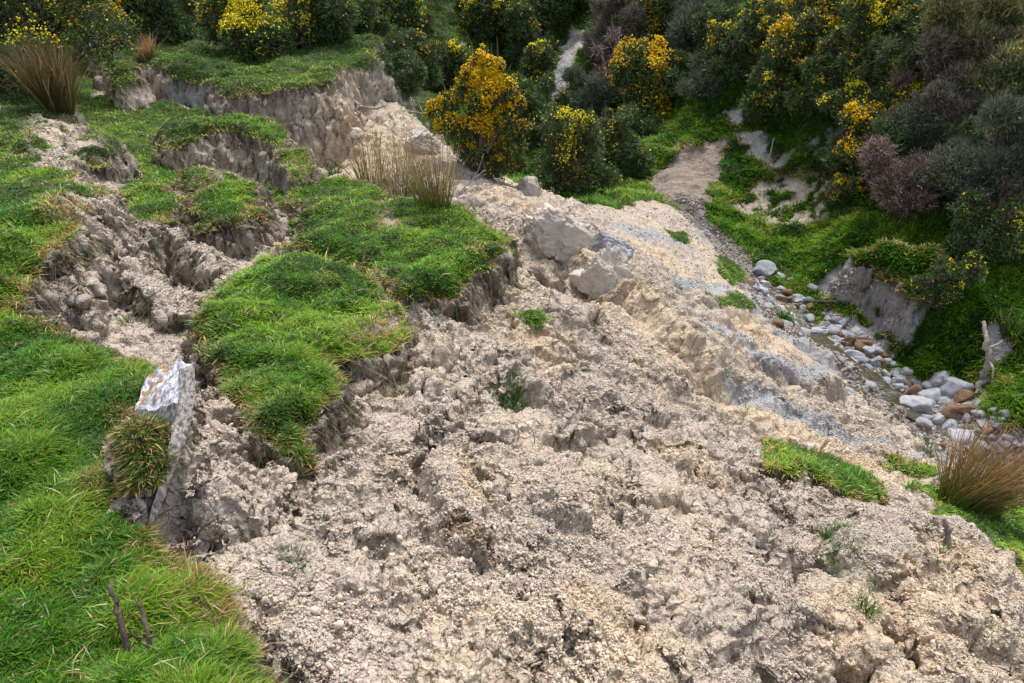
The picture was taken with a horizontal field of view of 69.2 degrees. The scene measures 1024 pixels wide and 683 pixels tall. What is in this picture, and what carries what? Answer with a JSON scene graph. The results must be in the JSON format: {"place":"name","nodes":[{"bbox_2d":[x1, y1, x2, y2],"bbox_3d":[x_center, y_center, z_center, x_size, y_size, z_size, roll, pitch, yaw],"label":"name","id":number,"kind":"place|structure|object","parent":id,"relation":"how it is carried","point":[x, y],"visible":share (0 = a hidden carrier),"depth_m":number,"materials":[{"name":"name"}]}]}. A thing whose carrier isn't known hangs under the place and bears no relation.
{"place":"outdoors","nodes":[
{"label":"outdoors","id":0,"kind":"place"},
{"bbox_2d":[0,0,1023,682],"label":"ground","id":1,"kind":"structure","parent":0,"point":[678,598],"depth_m":4.49,"materials":[{"name":"soil"}]},
{"bbox_2d":[0,29,95,115],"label":"rush clump","id":2,"kind":"object","parent":1,"relation":"on","point":[50,86],"visible":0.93,"depth_m":8.62,"materials":[{"name":"brown plant"}]},
{"bbox_2d":[0,0,148,103],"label":"gorse bush","id":3,"kind":"object","parent":1,"relation":"on","point":[34,19],"visible":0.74,"depth_m":10.22,"materials":[{"name":"green plant"}]},
{"bbox_2d":[77,0,160,51],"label":"gorse bush","id":4,"kind":"object","parent":1,"relation":"on","point":[124,4],"visible":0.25,"depth_m":12.39,"materials":[{"name":"green plant"}]},
{"bbox_2d":[122,31,164,62],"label":"rush clump","id":5,"kind":"object","parent":1,"relation":"on","point":[149,51],"visible":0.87,"depth_m":11.70,"materials":[{"name":"brown plant"}]},
{"bbox_2d":[110,0,201,44],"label":"gorse bush","id":6,"kind":"object","parent":1,"relation":"on","point":[148,4],"visible":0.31,"depth_m":12.65,"materials":[{"name":"green plant"}]},
{"bbox_2d":[135,358,194,525],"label":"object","id":7,"kind":"object","parent":1,"relation":"on","point":[168,391],"visible":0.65,"depth_m":2.65,"materials":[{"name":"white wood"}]},
{"bbox_2d":[132,0,207,43],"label":"gorse bush","id":8,"kind":"object","parent":1,"relation":"on","point":[187,31],"visible":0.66,"depth_m":12.66,"materials":[{"name":"green plant"}]},
{"bbox_2d":[0,338,353,682],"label":"grass","id":9,"kind":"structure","parent":1,"relation":"on","point":[58,612],"depth_m":2.40,"materials":[{"name":"plant"}]},
{"bbox_2d":[107,584,144,654],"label":"dead stalk","id":10,"kind":"object","parent":9,"relation":"on","point":[124,634],"visible":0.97,"depth_m":2.00,"materials":[{"name":"wood"}]},
{"bbox_2d":[137,602,159,649],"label":"dead stalk","id":11,"kind":"object","parent":9,"relation":"on","point":[148,636],"visible":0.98,"depth_m":2.00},
{"bbox_2d":[188,0,317,62],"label":"gorse bush","id":12,"kind":"object","parent":1,"relation":"on","point":[258,30],"visible":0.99,"depth_m":11.72,"materials":[{"name":"yellow plant"}]},
{"bbox_2d":[285,0,367,45],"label":"gorse bush","id":13,"kind":"object","parent":1,"relation":"on","point":[332,18],"visible":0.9,"depth_m":12.01,"materials":[{"name":"green plant"}]},
{"bbox_2d":[315,115,420,187],"bbox_3d":[-1.703,-2.193,8.689,1.364,0.986,1.164,-12,32,-20],"label":"rush clump","id":14,"kind":"object","parent":1,"relation":"on","point":[365,176],"visible":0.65,"depth_m":8.66,"materials":[{"name":"beige plant"}]},
{"bbox_2d":[348,0,395,40],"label":"gorse bush","id":15,"kind":"object","parent":1,"relation":"on","point":[370,7],"visible":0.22,"depth_m":13.02,"materials":[{"name":"green plant"}]},
{"bbox_2d":[334,114,448,198],"bbox_3d":[-1.167,-1.888,7.962,1.371,1.008,1.496,-16,34,-26],"label":"rush clump","id":16,"kind":"object","parent":1,"relation":"on","point":[395,189],"visible":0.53,"depth_m":8.02,"materials":[{"name":"beige plant"}]},
{"bbox_2d":[372,44,428,101],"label":"gorse bush","id":17,"kind":"object","parent":1,"relation":"on","point":[406,69],"visible":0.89,"depth_m":11.95,"materials":[{"name":"green plant"}]},
{"bbox_2d":[377,0,436,38],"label":"gorse bush","id":18,"kind":"object","parent":1,"relation":"on","point":[407,13],"visible":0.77,"depth_m":18.86,"materials":[{"name":"green plant"}]},
{"bbox_2d":[374,14,446,92],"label":"gorse bush","id":19,"kind":"object","parent":1,"relation":"on","point":[414,39],"visible":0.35,"depth_m":13.09,"materials":[{"name":"green plant"}]},
{"bbox_2d":[404,126,439,154],"bbox_3d":[-1.199,-2.667,10.050,0.458,0.427,0.369,15,33,24],"label":"boulder","id":20,"kind":"object","parent":1,"relation":"on","point":[422,132],"visible":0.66,"depth_m":9.96,"materials":[{"name":"stone"}]},
{"bbox_2d":[367,122,477,209],"bbox_3d":[-0.769,-1.538,6.620,0.974,0.862,1.145,-24,37,-35],"label":"rush clump","id":21,"kind":"object","parent":1,"relation":"on","point":[436,196],"visible":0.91,"depth_m":6.68,"materials":[{"name":"brown plant"}]},
{"bbox_2d":[422,37,466,94],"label":"gorse bush","id":22,"kind":"object","parent":1,"relation":"on","point":[446,66],"visible":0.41,"depth_m":17.90,"materials":[{"name":"green plant"}]},
{"bbox_2d":[443,35,489,97],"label":"gorse bush","id":23,"kind":"object","parent":1,"relation":"on","point":[455,48],"visible":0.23,"depth_m":17.85,"materials":[{"name":"green plant"}]},
{"bbox_2d":[423,31,534,182],"bbox_3d":[-0.417,-2.924,9.458,1.444,1.889,0.666,0,30,0],"label":"gorse bush","id":24,"kind":"object","parent":1,"relation":"on","point":[487,83],"visible":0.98,"depth_m":9.42,"materials":[{"name":"yellow plant"}]},
{"bbox_2d":[455,0,508,42],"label":"gorse bush","id":25,"kind":"object","parent":1,"relation":"on","point":[472,17],"visible":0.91,"depth_m":20.97,"materials":[{"name":"green plant"}]},
{"bbox_2d":[27,62,938,682],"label":"grass","id":26,"kind":"structure","parent":1,"relation":"on","point":[319,448],"depth_m":4.83,"materials":[{"name":"plant"}]},
{"bbox_2d":[0,0,1023,576],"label":"grass","id":27,"kind":"structure","parent":1,"relation":"on","point":[1008,538],"depth_m":5.75,"materials":[{"name":"plant"}]},
{"bbox_2d":[0,191,1023,682],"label":"grass","id":28,"kind":"structure","parent":1,"relation":"on","point":[194,573],"depth_m":2.51,"materials":[{"name":"plant"}]},
{"bbox_2d":[491,367,535,411],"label":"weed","id":29,"kind":"object","parent":1,"relation":"on","point":[518,390],"visible":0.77,"depth_m":4.59,"materials":[{"name":"plant"}]},
{"bbox_2d":[482,0,557,43],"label":"gorse bush","id":30,"kind":"object","parent":1,"relation":"on","point":[546,24],"visible":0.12,"depth_m":21.34,"materials":[{"name":"green plant"}]},
{"bbox_2d":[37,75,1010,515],"bbox_3d":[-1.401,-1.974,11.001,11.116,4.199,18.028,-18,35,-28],"label":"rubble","id":31,"kind":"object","parent":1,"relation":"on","point":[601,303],"visible":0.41,"depth_m":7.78,"materials":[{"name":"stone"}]},
{"bbox_2d":[496,0,558,68],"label":"gorse bush","id":32,"kind":"object","parent":1,"relation":"on","point":[522,26],"visible":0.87,"depth_m":20.60,"materials":[{"name":"green plant"}]},
{"bbox_2d":[516,176,542,196],"bbox_3d":[0.251,-2.008,10.011,0.364,0.466,0.289,-9,31,-16],"label":"boulder","id":33,"kind":"object","parent":1,"relation":"on","point":[528,186],"visible":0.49,"depth_m":9.89,"materials":[{"name":"stone"}]},
{"bbox_2d":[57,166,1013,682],"bbox_3d":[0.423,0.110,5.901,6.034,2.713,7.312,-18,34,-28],"label":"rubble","id":34,"kind":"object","parent":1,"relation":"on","point":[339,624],"visible":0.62,"depth_m":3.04,"materials":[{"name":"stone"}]},
{"bbox_2d":[513,37,561,89],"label":"gorse bush","id":35,"kind":"object","parent":1,"relation":"on","point":[536,60],"visible":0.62,"depth_m":19.02,"materials":[{"name":"green plant"}]},
{"bbox_2d":[515,69,572,148],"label":"gorse bush","id":36,"kind":"object","parent":1,"relation":"on","point":[536,102],"visible":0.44,"depth_m":15.64,"materials":[{"name":"green plant"}]},
{"bbox_2d":[532,0,579,30],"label":"gorse bush","id":37,"kind":"object","parent":1,"relation":"on","point":[560,9],"visible":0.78,"depth_m":21.36,"materials":[{"name":"green plant"}]},
{"bbox_2d":[521,202,596,263],"bbox_3d":[0.439,-1.112,7.423,0.751,0.535,0.654,15,29,-15],"label":"boulder","id":38,"kind":"object","parent":1,"relation":"on","point":[559,235],"visible":0.93,"depth_m":7.22,"materials":[{"name":"stone"}]},
{"bbox_2d":[531,103,622,197],"bbox_3d":[1.016,-3.235,12.744,1.403,1.862,1.439,-21,36,-32],"label":"gorse bush","id":39,"kind":"object","parent":1,"relation":"on","point":[566,162],"visible":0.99,"depth_m":12.51,"materials":[{"name":"green plant"}]},
{"bbox_2d":[560,63,617,117],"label":"manuka shrub","id":40,"kind":"object","parent":1,"relation":"on","point":[588,92],"visible":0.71,"depth_m":17.76,"materials":[{"name":"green plant"}]},
{"bbox_2d":[575,244,633,299],"bbox_3d":[0.874,-0.605,6.843,0.463,0.562,0.336,24,26,-11],"label":"boulder","id":41,"kind":"object","parent":1,"relation":"on","point":[606,268],"visible":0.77,"depth_m":6.76,"materials":[{"name":"stone"}]},
{"bbox_2d":[573,0,646,68],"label":"manuka shrub","id":42,"kind":"object","parent":1,"relation":"on","point":[608,9],"visible":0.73,"depth_m":18.52,"materials":[{"name":"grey plant"}]},
{"bbox_2d":[590,230,633,259],"bbox_3d":[1.002,-0.911,7.689,0.542,0.406,0.284,20,15,-25],"label":"boulder","id":43,"kind":"object","parent":1,"relation":"on","point":[604,239],"visible":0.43,"depth_m":7.58,"materials":[{"name":"stone"}]},
{"bbox_2d":[587,20,651,102],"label":"dead shrub","id":44,"kind":"object","parent":1,"relation":"on","point":[613,31],"visible":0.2,"depth_m":18.12,"materials":[{"name":"brown plant"}]},
{"bbox_2d":[596,94,655,177],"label":"gorse bush","id":45,"kind":"object","parent":1,"relation":"on","point":[622,146],"visible":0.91,"depth_m":14.49,"materials":[{"name":"green plant"}]},
{"bbox_2d":[612,100,664,136],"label":"gorse bush","id":46,"kind":"object","parent":1,"relation":"on","point":[648,124],"visible":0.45,"depth_m":16.48,"materials":[{"name":"green plant"}]},
{"bbox_2d":[604,33,680,120],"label":"gorse bush","id":47,"kind":"object","parent":1,"relation":"on","point":[642,83],"visible":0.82,"depth_m":16.79,"materials":[{"name":"green plant"}]},
{"bbox_2d":[608,0,682,46],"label":"gorse bush","id":48,"kind":"object","parent":1,"relation":"on","point":[654,23],"visible":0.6,"depth_m":18.25,"materials":[{"name":"green plant"}]},
{"bbox_2d":[654,47,696,99],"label":"gorse bush","id":49,"kind":"object","parent":1,"relation":"on","point":[678,68],"visible":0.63,"depth_m":16.60,"materials":[{"name":"green plant"}]},
{"bbox_2d":[658,0,744,53],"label":"manuka shrub","id":50,"kind":"object","parent":1,"relation":"on","point":[679,35],"visible":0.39,"depth_m":17.14,"materials":[{"name":"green plant"}]},
{"bbox_2d":[674,45,738,101],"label":"manuka shrub","id":51,"kind":"object","parent":1,"relation":"on","point":[700,84],"visible":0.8,"depth_m":15.70,"materials":[{"name":"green plant"}]},
{"bbox_2d":[688,0,739,49],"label":"gorse bush","id":52,"kind":"object","parent":1,"relation":"on","point":[718,11],"visible":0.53,"depth_m":16.21,"materials":[{"name":"green plant"}]},
{"bbox_2d":[700,18,753,66],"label":"gorse bush","id":53,"kind":"object","parent":1,"relation":"on","point":[711,38],"visible":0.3,"depth_m":15.40,"materials":[{"name":"green plant"}]},
{"bbox_2d":[432,0,1023,430],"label":"undergrowth","id":54,"kind":"object","parent":1,"relation":"on","point":[796,282],"visible":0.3,"depth_m":11.87,"materials":[{"name":"green plant"}]},
{"bbox_2d":[700,20,761,84],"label":"gorse bush","id":55,"kind":"object","parent":1,"relation":"on","point":[733,67],"visible":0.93,"depth_m":15.18,"materials":[{"name":"green plant"}]},
{"bbox_2d":[732,0,776,30],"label":"gorse bush","id":56,"kind":"object","parent":1,"relation":"on","point":[751,5],"visible":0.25,"depth_m":15.09,"materials":[{"name":"green plant"}]},
{"bbox_2d":[736,89,774,122],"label":"gorse bush","id":57,"kind":"object","parent":1,"relation":"on","point":[754,106],"visible":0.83,"depth_m":14.58,"materials":[{"name":"green plant"}]},
{"bbox_2d":[739,0,789,59],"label":"gorse bush","id":58,"kind":"object","parent":1,"relation":"on","point":[765,22],"visible":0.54,"depth_m":14.84,"materials":[{"name":"green plant"}]},
{"bbox_2d":[752,260,777,277],"bbox_3d":[4.046,-1.116,11.880,0.396,0.340,0.323,-1,26,-2],"label":"stream stone","id":59,"kind":"object","parent":1,"relation":"on","point":[767,268],"visible":0.82,"depth_m":11.81,"materials":[{"name":"stone"}]},
{"bbox_2d":[744,54,795,93],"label":"gorse bush","id":60,"kind":"object","parent":1,"relation":"on","point":[758,69],"visible":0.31,"depth_m":14.44,"materials":[{"name":"green plant"}]},
{"bbox_2d":[755,70,807,119],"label":"gorse bush","id":61,"kind":"object","parent":1,"relation":"on","point":[780,88],"visible":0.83,"depth_m":14.26,"materials":[{"name":"green plant"}]},
{"bbox_2d":[758,0,846,76],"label":"gorse bush","id":62,"kind":"object","parent":1,"relation":"on","point":[788,32],"visible":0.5,"depth_m":13.77,"materials":[{"name":"green plant"}]},
{"bbox_2d":[782,50,841,120],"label":"gorse bush","id":63,"kind":"object","parent":1,"relation":"on","point":[807,98],"visible":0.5,"depth_m":13.46,"materials":[{"name":"green plant"}]},
{"bbox_2d":[813,144,852,177],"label":"gorse bush","id":64,"kind":"object","parent":1,"relation":"on","point":[826,159],"visible":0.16,"depth_m":12.56,"materials":[{"name":"green plant"}]},
{"bbox_2d":[807,31,862,95],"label":"gorse bush","id":65,"kind":"object","parent":1,"relation":"on","point":[842,61],"visible":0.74,"depth_m":13.10,"materials":[{"name":"green plant"}]},
{"bbox_2d":[798,0,873,46],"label":"gorse bush","id":66,"kind":"object","parent":1,"relation":"on","point":[840,9],"visible":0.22,"depth_m":13.54,"materials":[{"name":"green plant"}]},
{"bbox_2d":[819,124,856,172],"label":"manuka shrub","id":67,"kind":"object","parent":1,"relation":"on","point":[838,135],"visible":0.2,"depth_m":12.64,"materials":[{"name":"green plant"}]},
{"bbox_2d":[828,8,855,47],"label":"gorse bush","id":68,"kind":"object","parent":1,"relation":"on","point":[835,31],"visible":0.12,"depth_m":13.06,"materials":[{"name":"green plant"}]},
{"bbox_2d":[820,172,867,209],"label":"gorse bush","id":69,"kind":"object","parent":1,"relation":"on","point":[841,186],"visible":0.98,"depth_m":12.18,"materials":[{"name":"green plant"}]},
{"bbox_2d":[665,192,1023,499],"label":"gravel","id":70,"kind":"structure","parent":1,"relation":"on","point":[860,388],"depth_m":10.15,"materials":[{"name":"gravel"}]},
{"bbox_2d":[939,377,974,398],"bbox_3d":[5.853,0.681,9.804,0.378,0.365,0.427,-19,35,-29],"label":"stream stone","id":71,"kind":"object","parent":70,"relation":"on","point":[949,386],"visible":0.64,"depth_m":9.72,"materials":[{"name":"stone"}]},
{"bbox_2d":[804,530,884,594],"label":"grass tuft","id":72,"kind":"object","parent":1,"relation":"on","point":[833,559],"visible":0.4,"depth_m":3.92,"materials":[{"name":"plant"}]},
{"bbox_2d":[814,68,892,126],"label":"gorse bush","id":73,"kind":"object","parent":1,"relation":"on","point":[836,101],"visible":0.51,"depth_m":12.69,"materials":[{"name":"green plant"}]},
{"bbox_2d":[832,132,876,191],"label":"gorse bush","id":74,"kind":"object","parent":1,"relation":"on","point":[850,143],"visible":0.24,"depth_m":12.10,"materials":[{"name":"green plant"}]},
{"bbox_2d":[839,20,889,59],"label":"gorse bush","id":75,"kind":"object","parent":1,"relation":"on","point":[848,31],"visible":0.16,"depth_m":12.77,"materials":[{"name":"green plant"}]},
{"bbox_2d":[840,582,896,626],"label":"grass tuft","id":76,"kind":"object","parent":1,"relation":"on","point":[868,610],"visible":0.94,"depth_m":3.41,"materials":[{"name":"plant"}]},
{"bbox_2d":[841,0,902,60],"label":"gorse bush","id":77,"kind":"object","parent":1,"relation":"on","point":[871,18],"visible":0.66,"depth_m":12.52,"materials":[{"name":"green plant"}]},
{"bbox_2d":[838,95,910,141],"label":"gorse bush","id":78,"kind":"object","parent":1,"relation":"on","point":[854,118],"visible":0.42,"depth_m":12.09,"materials":[{"name":"yellow plant"}]},
{"bbox_2d":[854,58,895,89],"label":"gorse bush","id":79,"kind":"object","parent":1,"relation":"on","point":[864,69],"visible":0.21,"depth_m":12.58,"materials":[{"name":"green plant"}]},
{"bbox_2d":[855,26,914,86],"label":"gorse bush","id":80,"kind":"object","parent":1,"relation":"on","point":[880,48],"visible":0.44,"depth_m":12.24,"materials":[{"name":"green plant"}]},
{"bbox_2d":[863,106,930,160],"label":"gorse bush","id":81,"kind":"object","parent":1,"relation":"on","point":[893,131],"visible":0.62,"depth_m":11.62,"materials":[{"name":"green plant"}]},
{"bbox_2d":[876,0,924,38],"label":"gorse bush","id":82,"kind":"object","parent":1,"relation":"on","point":[897,17],"visible":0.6,"depth_m":12.16,"materials":[{"name":"green plant"}]},
{"bbox_2d":[851,132,953,222],"bbox_3d":[5.977,-2.472,11.374,1.176,1.351,1.477,-19,35,-29],"label":"dead shrub","id":83,"kind":"object","parent":1,"relation":"on","point":[902,188],"visible":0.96,"depth_m":11.21,"materials":[{"name":"brown plant"}]},
{"bbox_2d":[875,57,933,110],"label":"gorse bush","id":84,"kind":"object","parent":1,"relation":"on","point":[898,94],"visible":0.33,"depth_m":12.06,"materials":[{"name":"green plant"}]},
{"bbox_2d":[899,395,935,414],"bbox_3d":[5.264,0.817,9.669,0.481,0.255,0.384,7,26,11],"label":"stream stone","id":85,"kind":"object","parent":1,"relation":"on","point":[919,403],"visible":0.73,"depth_m":9.54,"materials":[{"name":"stone"}]},
{"bbox_2d":[888,14,951,80],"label":"gorse bush","id":86,"kind":"object","parent":1,"relation":"on","point":[906,56],"visible":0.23,"depth_m":11.85,"materials":[{"name":"green plant"}]},
{"bbox_2d":[862,79,988,156],"bbox_3d":[6.644,-3.456,11.639,1.972,1.401,1.467,22,36,33],"label":"manuka shrub","id":87,"kind":"object","parent":1,"relation":"on","point":[927,126],"visible":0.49,"depth_m":11.36,"materials":[{"name":"green plant"}]},
{"bbox_2d":[929,516,953,548],"bbox_3d":[2.599,1.177,4.516,0.194,0.234,0.079,-8,31,-13],"label":"broken root","id":88,"kind":"object","parent":1,"relation":"on","point":[947,530],"visible":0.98,"depth_m":4.50,"materials":[{"name":"grey wood"}]},
{"bbox_2d":[908,245,987,311],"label":"gorse bush","id":89,"kind":"object","parent":1,"relation":"on","point":[951,277],"visible":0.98,"depth_m":9.97,"materials":[{"name":"green plant"}]},
{"bbox_2d":[882,21,1016,98],"bbox_3d":[6.908,-4.314,11.548,1.770,1.332,1.611,0,30,0],"label":"manuka shrub","id":90,"kind":"object","parent":1,"relation":"on","point":[942,39],"visible":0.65,"depth_m":11.29,"materials":[{"name":"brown plant"}]},
{"bbox_2d":[915,63,994,129],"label":"manuka shrub","id":91,"kind":"object","parent":1,"relation":"on","point":[939,86],"visible":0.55,"depth_m":11.08,"materials":[{"name":"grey plant"}]},
{"bbox_2d":[935,125,988,201],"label":"manuka shrub","id":92,"kind":"object","parent":1,"relation":"on","point":[960,140],"visible":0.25,"depth_m":10.81,"materials":[{"name":"green plant"}]},
{"bbox_2d":[903,404,1023,516],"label":"rush clump","id":93,"kind":"object","parent":1,"relation":"on","point":[991,491],"visible":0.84,"depth_m":5.60,"materials":[{"name":"brown plant"}]},
{"bbox_2d":[939,114,992,146],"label":"gorse bush","id":94,"kind":"object","parent":1,"relation":"on","point":[963,127],"visible":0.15,"depth_m":10.88,"materials":[{"name":"green plant"}]},
{"bbox_2d":[912,0,1023,58],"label":"manuka shrub","id":95,"kind":"object","parent":1,"relation":"on","point":[957,14],"visible":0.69,"depth_m":11.25,"materials":[{"name":"green plant"}]},
{"bbox_2d":[941,209,995,260],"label":"gorse bush","id":96,"kind":"object","parent":1,"relation":"on","point":[961,243],"visible":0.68,"depth_m":10.45,"materials":[{"name":"green plant"}]},
{"bbox_2d":[915,84,1023,215],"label":"manuka shrub","id":97,"kind":"object","parent":1,"relation":"on","point":[988,170],"visible":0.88,"depth_m":10.26,"materials":[{"name":"green plant"}]},
{"bbox_2d":[945,186,1023,264],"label":"gorse bush","id":98,"kind":"object","parent":1,"relation":"on","point":[1005,239],"visible":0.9,"depth_m":10.22,"materials":[{"name":"green plant"}]},
{"bbox_2d":[951,18,1023,104],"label":"manuka shrub","id":99,"kind":"object","parent":1,"relation":"on","point":[1008,51],"visible":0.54,"depth_m":10.99,"materials":[{"name":"green plant"}]},
{"bbox_2d":[974,321,1002,395],"bbox_3d":[6.080,0.255,9.541,0.303,0.882,0.575,15,33,24],"label":"driftwood","id":100,"kind":"object","parent":1,"relation":"on","point":[984,371],"visible":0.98,"depth_m":9.52,"materials":[{"name":"grey wood"}]},
{"bbox_2d":[972,12,1023,45],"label":"gorse bush","id":101,"kind":"object","parent":1,"relation":"on","point":[1018,20],"visible":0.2,"depth_m":11.05,"materials":[{"name":"green plant"}]},
{"bbox_2d":[981,49,1023,92],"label":"gorse bush","id":102,"kind":"object","parent":1,"relation":"on","point":[1010,74],"visible":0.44,"depth_m":10.79,"materials":[{"name":"green plant"}]},
{"bbox_2d":[990,175,1023,230],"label":"dead shrub","id":103,"kind":"object","parent":1,"relation":"on","point":[1001,192],"visible":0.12,"depth_m":10.31,"materials":[{"name":"brown plant"}]},
{"bbox_2d":[996,300,1023,341],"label":"rush clump","id":104,"kind":"object","parent":1,"relation":"on","point":[1007,323],"visible":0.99,"depth_m":9.69,"materials":[{"name":"green plant"}]},
{"bbox_2d":[681,208,1022,484],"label":"water","id":105,"kind":"structure","parent":0,"point":[888,392],"depth_m":10.04,"materials":[{"name":"liquid"}]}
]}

